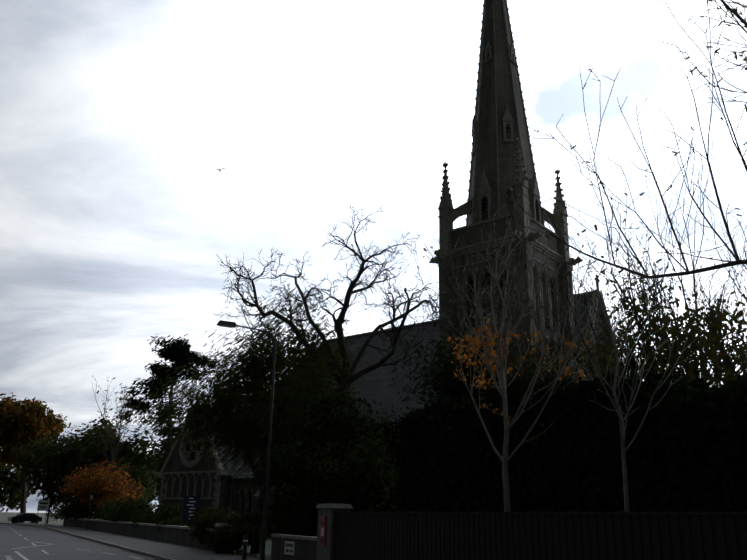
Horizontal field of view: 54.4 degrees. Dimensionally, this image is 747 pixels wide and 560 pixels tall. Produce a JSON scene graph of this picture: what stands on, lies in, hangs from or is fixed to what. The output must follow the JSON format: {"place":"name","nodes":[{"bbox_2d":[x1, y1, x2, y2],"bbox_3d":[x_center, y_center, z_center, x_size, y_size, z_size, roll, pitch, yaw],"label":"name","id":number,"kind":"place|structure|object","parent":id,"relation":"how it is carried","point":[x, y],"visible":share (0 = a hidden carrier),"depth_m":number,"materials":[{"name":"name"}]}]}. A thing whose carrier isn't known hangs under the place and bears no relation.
{"place":"outdoors","nodes":[
{"label":"outdoors","id":0,"kind":"place"},
{"bbox_2d":[0,524,157,559],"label":"road","id":1,"kind":"structure","parent":0,"point":[64,547],"depth_m":36.46,"materials":[{"name":"grey asphalt"}]},
{"bbox_2d":[8,513,41,523],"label":"parked car","id":2,"kind":"object","parent":1,"relation":"on","point":[32,517],"visible":0.98,"depth_m":103.34,"materials":[{"name":"black paint"}]},
{"bbox_2d":[4,526,48,559],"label":"road markings","id":3,"kind":"object","parent":1,"relation":"on","point":[31,543],"visible":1,"depth_m":31.97,"materials":[{"name":"paint"}]},
{"bbox_2d":[12,542,141,559],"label":"junction markings","id":4,"kind":"object","parent":1,"relation":"on","point":[21,555],"visible":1,"depth_m":31.04,"materials":[{"name":"paint"}]},
{"bbox_2d":[45,527,253,559],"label":"fallen leaves","id":5,"kind":"object","parent":1,"relation":"on","point":[119,540],"visible":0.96,"depth_m":39.82,"materials":[{"name":"orange plant"}]},
{"bbox_2d":[0,522,259,559],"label":"pavement","id":6,"kind":"structure","parent":0,"point":[150,546],"depth_m":36.96,"materials":[{"name":"grey concrete"}]},
{"bbox_2d":[0,512,271,559],"bbox_3d":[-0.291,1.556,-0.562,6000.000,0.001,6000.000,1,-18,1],"label":"ground","id":7,"kind":"structure","parent":0,"point":[4,516],"depth_m":118.67,"materials":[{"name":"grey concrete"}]},
{"bbox_2d":[0,460,35,511],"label":"dark green tree","id":8,"kind":"object","parent":7,"relation":"on","point":[12,485],"visible":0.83,"depth_m":130.55,"materials":[{"name":"green plant"}]},
{"bbox_2d":[0,392,70,522],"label":"yellow autumn tree","id":9,"kind":"object","parent":7,"relation":"on","point":[29,419],"visible":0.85,"depth_m":121.08,"materials":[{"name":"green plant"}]},
{"bbox_2d":[9,439,74,523],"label":"dark green tree","id":10,"kind":"object","parent":7,"relation":"on","point":[49,489],"visible":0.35,"depth_m":110.23,"materials":[{"name":"green plant"}]},
{"bbox_2d":[36,500,49,524],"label":"direction sign","id":11,"kind":"object","parent":7,"relation":"on","point":[43,505],"visible":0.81,"depth_m":92.12,"materials":[{"name":"metal"}]},
{"bbox_2d":[44,495,93,521],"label":"bush","id":12,"kind":"object","parent":7,"relation":"on","point":[54,509],"visible":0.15,"depth_m":98.06,"materials":[{"name":"green plant"}]},
{"bbox_2d":[27,419,121,480],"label":"dark green tree","id":13,"kind":"object","parent":7,"relation":"on","point":[60,459],"visible":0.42,"depth_m":101.62,"materials":[{"name":"green plant"}]},
{"bbox_2d":[56,497,101,522],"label":"bush","id":14,"kind":"object","parent":7,"relation":"on","point":[74,511],"visible":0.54,"depth_m":83.96,"materials":[{"name":"green plant"}]},
{"bbox_2d":[0,523,175,559],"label":"kerb","id":15,"kind":"structure","parent":7,"relation":"on","point":[154,556],"depth_m":38.05,"materials":[{"name":"concrete"}]},
{"bbox_2d":[87,494,92,528],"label":"parking sign post","id":16,"kind":"object","parent":7,"relation":"on","point":[91,496],"visible":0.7,"depth_m":72.88,"materials":[{"name":"metal"}]},
{"bbox_2d":[54,460,145,519],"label":"bush","id":17,"kind":"object","parent":7,"relation":"on","point":[103,485],"visible":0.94,"depth_m":74.80,"materials":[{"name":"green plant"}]},
{"bbox_2d":[64,420,159,514],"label":"dark green tree","id":18,"kind":"object","parent":7,"relation":"on","point":[98,455],"visible":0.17,"depth_m":89.52,"materials":[{"name":"green plant"}]},
{"bbox_2d":[92,375,140,473],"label":"bare lime tree","id":19,"kind":"object","parent":7,"relation":"on","point":[107,438],"visible":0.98,"depth_m":85.62,"materials":[{"name":"brown plant"}]},
{"bbox_2d":[93,498,141,522],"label":"bush","id":20,"kind":"object","parent":7,"relation":"on","point":[112,505],"visible":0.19,"depth_m":67.89,"materials":[{"name":"green plant"}]},
{"bbox_2d":[77,457,159,519],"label":"bush","id":21,"kind":"object","parent":7,"relation":"on","point":[136,477],"visible":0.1,"depth_m":84.72,"materials":[{"name":"green plant"}]},
{"bbox_2d":[90,435,175,508],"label":"dark green tree","id":22,"kind":"object","parent":7,"relation":"on","point":[160,461],"visible":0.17,"depth_m":94.89,"materials":[{"name":"green plant"}]},
{"bbox_2d":[101,496,175,524],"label":"bush","id":23,"kind":"object","parent":7,"relation":"on","point":[120,514],"visible":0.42,"depth_m":58.66,"materials":[{"name":"green plant"}]},
{"bbox_2d":[126,501,182,526],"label":"bush","id":24,"kind":"object","parent":7,"relation":"on","point":[155,518],"visible":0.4,"depth_m":51.81,"materials":[{"name":"green plant"}]},
{"bbox_2d":[153,421,183,500],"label":"dark green tree","id":25,"kind":"object","parent":7,"relation":"on","point":[157,497],"depth_m":105.42,"materials":[{"name":"green plant"}]},
{"bbox_2d":[116,334,222,460],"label":"tall pine tree","id":26,"kind":"object","parent":7,"relation":"on","point":[177,352],"visible":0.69,"depth_m":95.33,"materials":[{"name":"green plant"}]},
{"bbox_2d":[155,517,202,531],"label":"bush","id":27,"kind":"object","parent":7,"relation":"on","point":[176,521],"visible":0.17,"depth_m":44.05,"materials":[{"name":"green plant"}]},
{"bbox_2d":[63,517,316,559],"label":"boundary wall","id":28,"kind":"structure","parent":7,"relation":"on","point":[305,547],"depth_m":39.86,"materials":[{"name":"stone"}]},
{"bbox_2d":[284,541,294,554],"bbox_3d":[-2.926,9.335,25.297,0.036,0.440,0.900,10,-20,-25],"label":"sign","id":29,"kind":"object","parent":28,"relation":"attached to","point":[289,548],"visible":1,"depth_m":25.25,"materials":[{"name":"white paint"}]},
{"bbox_2d":[181,493,200,526],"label":"sign","id":30,"kind":"object","parent":7,"relation":"on","point":[191,504],"visible":0.85,"depth_m":43.13,"materials":[{"name":"blue metal"}]},
{"bbox_2d":[172,508,211,518],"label":"bush","id":31,"kind":"object","parent":7,"relation":"on","point":[177,515],"visible":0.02,"depth_m":46.16,"materials":[{"name":"green plant"}]},
{"bbox_2d":[184,503,249,551],"bbox_3d":[-7.241,12.180,35.681,3.890,2.323,3.289,1,-18,1],"label":"bush","id":32,"kind":"object","parent":7,"relation":"on","point":[209,521],"visible":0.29,"depth_m":35.08,"materials":[{"name":"green plant"}]},
{"bbox_2d":[205,519,261,553],"bbox_3d":[-6.043,11.366,31.996,2.507,1.620,2.732,1,-18,1],"label":"bush","id":33,"kind":"object","parent":7,"relation":"on","point":[225,540],"visible":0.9,"depth_m":31.38,"materials":[{"name":"green plant"}]},
{"bbox_2d":[115,274,370,553],"bbox_3d":[-6.458,6.050,35.582,12.669,13.851,10.307,1,-18,1],"label":"tree","id":34,"kind":"object","parent":7,"relation":"on","point":[217,414],"visible":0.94,"depth_m":35.30,"materials":[{"name":"green plant"}]},
{"bbox_2d":[213,509,273,542],"bbox_3d":[-6.045,11.551,33.848,3.186,1.667,2.641,-14,-24,39],"label":"bush","id":35,"kind":"object","parent":7,"relation":"on","point":[254,517],"visible":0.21,"depth_m":33.27,"materials":[{"name":"green plant"}]},
{"bbox_2d":[242,535,247,559],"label":"bollard","id":36,"kind":"object","parent":7,"relation":"on","point":[244,550],"visible":1,"depth_m":25.88,"materials":[{"name":"black metal"}]},
{"bbox_2d":[217,320,276,559],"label":"lamp post with sign","id":37,"kind":"object","parent":7,"relation":"on","point":[265,494],"visible":1,"depth_m":27.13,"materials":[{"name":"metal"}]},
{"bbox_2d":[316,503,352,559],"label":"gate pillar","id":38,"kind":"structure","parent":7,"relation":"on","point":[325,533],"depth_m":22.65,"materials":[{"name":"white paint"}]},
{"bbox_2d":[213,204,457,436],"bbox_3d":[-1.976,4.072,35.871,12.771,18.316,6.905,3,-18,-7],"label":"bare tree","id":39,"kind":"object","parent":7,"relation":"on","point":[399,331],"visible":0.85,"depth_m":37.20,"materials":[{"name":"brown plant"}]},
{"bbox_2d":[283,381,399,525],"bbox_3d":[-1.105,8.052,31.406,5.310,7.600,4.325,1,-18,1],"label":"tree","id":40,"kind":"object","parent":7,"relation":"on","point":[334,427],"visible":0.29,"depth_m":31.45,"materials":[{"name":"green plant"}]},
{"bbox_2d":[303,428,400,516],"bbox_3d":[-0.317,8.288,27.717,3.956,5.006,3.891,13,-22,-32],"label":"bush","id":41,"kind":"object","parent":7,"relation":"on","point":[380,496],"visible":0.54,"depth_m":27.51,"materials":[{"name":"green plant"}]},
{"bbox_2d":[340,406,408,510],"bbox_3d":[0.869,9.053,31.904,5.886,6.774,5.800,10,-20,-24],"label":"bush","id":42,"kind":"object","parent":7,"relation":"on","point":[394,455],"visible":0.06,"depth_m":30.70,"materials":[{"name":"green plant"}]},
{"bbox_2d":[389,194,611,405],"bbox_3d":[5.608,4.630,32.624,10.422,15.150,8.916,13,-22,-32],"label":"tree","id":43,"kind":"object","parent":7,"relation":"on","point":[454,385],"visible":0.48,"depth_m":32.31,"materials":[{"name":"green plant"}]},
{"bbox_2d":[424,176,615,511],"bbox_3d":[3.526,2.239,17.638,5.078,10.212,3.423,-15,-24,40],"label":"young maple tree","id":44,"kind":"object","parent":7,"relation":"on","point":[501,374],"visible":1,"depth_m":17.74,"materials":[{"name":"brown plant"}]},
{"bbox_2d":[466,263,580,385],"bbox_3d":[5.906,4.691,26.117,4.868,10.969,3.419,11,-21,-28],"label":"bare tree","id":45,"kind":"object","parent":7,"relation":"on","point":[531,363],"visible":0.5,"depth_m":26.78,"materials":[{"name":"green plant"}]},
{"bbox_2d":[473,302,574,395],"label":"bare tree","id":46,"kind":"object","parent":7,"relation":"on","point":[535,346],"visible":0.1,"depth_m":30.51,"materials":[{"name":"green plant"}]},
{"bbox_2d":[333,511,746,559],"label":"close board fence","id":47,"kind":"object","parent":7,"relation":"on","point":[529,535],"visible":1,"depth_m":14.06,"materials":[{"name":"brown wood"}]},
{"bbox_2d":[395,354,746,515],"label":"hedge","id":48,"kind":"object","parent":7,"relation":"on","point":[686,451],"visible":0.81,"depth_m":16.09,"materials":[{"name":"green plant"}]},
{"bbox_2d":[514,272,637,383],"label":"bare tree","id":49,"kind":"object","parent":7,"relation":"on","point":[608,340],"visible":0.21,"depth_m":33.42,"materials":[{"name":"green plant"}]},
{"bbox_2d":[541,258,665,381],"bbox_3d":[7.094,3.942,21.836,4.210,9.760,4.665,1,-18,1],"label":"bare tree","id":50,"kind":"object","parent":7,"relation":"on","point":[599,356],"visible":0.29,"depth_m":22.43,"materials":[{"name":"brown plant"}]},
{"bbox_2d":[568,234,664,378],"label":"bare tree","id":51,"kind":"object","parent":7,"relation":"on","point":[619,369],"visible":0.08,"depth_m":28.61,"materials":[{"name":"green plant"}]},
{"bbox_2d":[553,194,696,511],"bbox_3d":[4.775,2.054,13.960,2.336,8.312,2.339,1,-18,1],"label":"young birch tree","id":52,"kind":"object","parent":7,"relation":"on","point":[618,410],"visible":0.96,"depth_m":13.97,"materials":[{"name":"grey plant"}]},
{"bbox_2d":[504,0,746,289],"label":"ash tree","id":53,"kind":"object","parent":7,"relation":"on","point":[730,10],"visible":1,"depth_m":13.66,"materials":[{"name":"grey plant"}]},
{"bbox_2d":[576,263,678,378],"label":"bare tree","id":54,"kind":"object","parent":7,"relation":"on","point":[609,320],"visible":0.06,"depth_m":40.26,"materials":[{"name":"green plant"}]},
{"bbox_2d":[548,181,746,387],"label":"tree","id":55,"kind":"object","parent":7,"relation":"on","point":[640,324],"visible":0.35,"depth_m":22.45,"materials":[{"name":"green plant"}]},
{"bbox_2d":[593,229,746,387],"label":"bare tree","id":56,"kind":"object","parent":7,"relation":"on","point":[698,364],"visible":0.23,"depth_m":23.29,"materials":[{"name":"green plant"}]},
{"bbox_2d":[600,119,746,387],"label":"bare tree","id":57,"kind":"object","parent":7,"relation":"on","point":[693,260],"visible":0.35,"depth_m":26.41,"materials":[{"name":"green plant"}]},
{"bbox_2d":[619,264,732,386],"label":"bare tree","id":58,"kind":"object","parent":7,"relation":"on","point":[672,330],"visible":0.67,"depth_m":19.49,"materials":[{"name":"green plant"}]},
{"bbox_2d":[652,189,746,385],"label":"bare tree","id":59,"kind":"object","parent":7,"relation":"on","point":[713,358],"visible":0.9,"depth_m":16.95,"materials":[{"name":"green plant"}]},
{"bbox_2d":[665,241,746,389],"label":"bare tree","id":60,"kind":"object","parent":7,"relation":"on","point":[723,315],"visible":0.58,"depth_m":20.06,"materials":[{"name":"green plant"}]},
{"bbox_2d":[675,221,746,361],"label":"bare tree","id":61,"kind":"object","parent":7,"relation":"on","point":[717,291],"visible":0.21,"depth_m":28.11,"materials":[{"name":"green plant"}]},
{"bbox_2d":[698,280,746,382],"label":"bare tree","id":62,"kind":"object","parent":7,"relation":"on","point":[727,352],"visible":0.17,"depth_m":28.63,"materials":[{"name":"green plant"}]},
{"bbox_2d":[711,286,746,366],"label":"bare tree","id":63,"kind":"object","parent":7,"relation":"on","point":[732,333],"visible":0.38,"depth_m":23.28,"materials":[{"name":"green plant"}]},
{"bbox_2d":[0,0,746,512],"label":"sky","id":64,"kind":"structure","parent":0,"point":[119,119],"materials":[{"name":"white"}]},
{"bbox_2d":[158,275,625,536],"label":"church nave","id":65,"kind":"structure","parent":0,"point":[177,483],"depth_m":69.05,"materials":[{"name":"grey stone"}]},
{"bbox_2d":[429,137,582,399],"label":"church tower","id":66,"kind":"structure","parent":0,"point":[447,232],"depth_m":54.53,"materials":[{"name":"grey stone"}]},
{"bbox_2d":[451,0,557,232],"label":"church spire","id":67,"kind":"structure","parent":66,"relation":"on","point":[499,123],"depth_m":58.58,"materials":[{"name":"grey stone"}]},
{"bbox_2d":[512,317,584,379],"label":"bare tree","id":68,"kind":"object","parent":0,"point":[555,348],"visible":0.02,"depth_m":39.67,"materials":[{"name":"green plant"}]},
{"bbox_2d":[532,271,616,382],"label":"bare tree","id":69,"kind":"object","parent":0,"point":[577,330],"visible":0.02,"depth_m":42.76,"materials":[{"name":"green plant"}]},
{"bbox_2d":[655,293,744,387],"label":"bare tree","id":70,"kind":"object","parent":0,"point":[708,331],"visible":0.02,"depth_m":35.23,"materials":[{"name":"green plant"}]}
]}

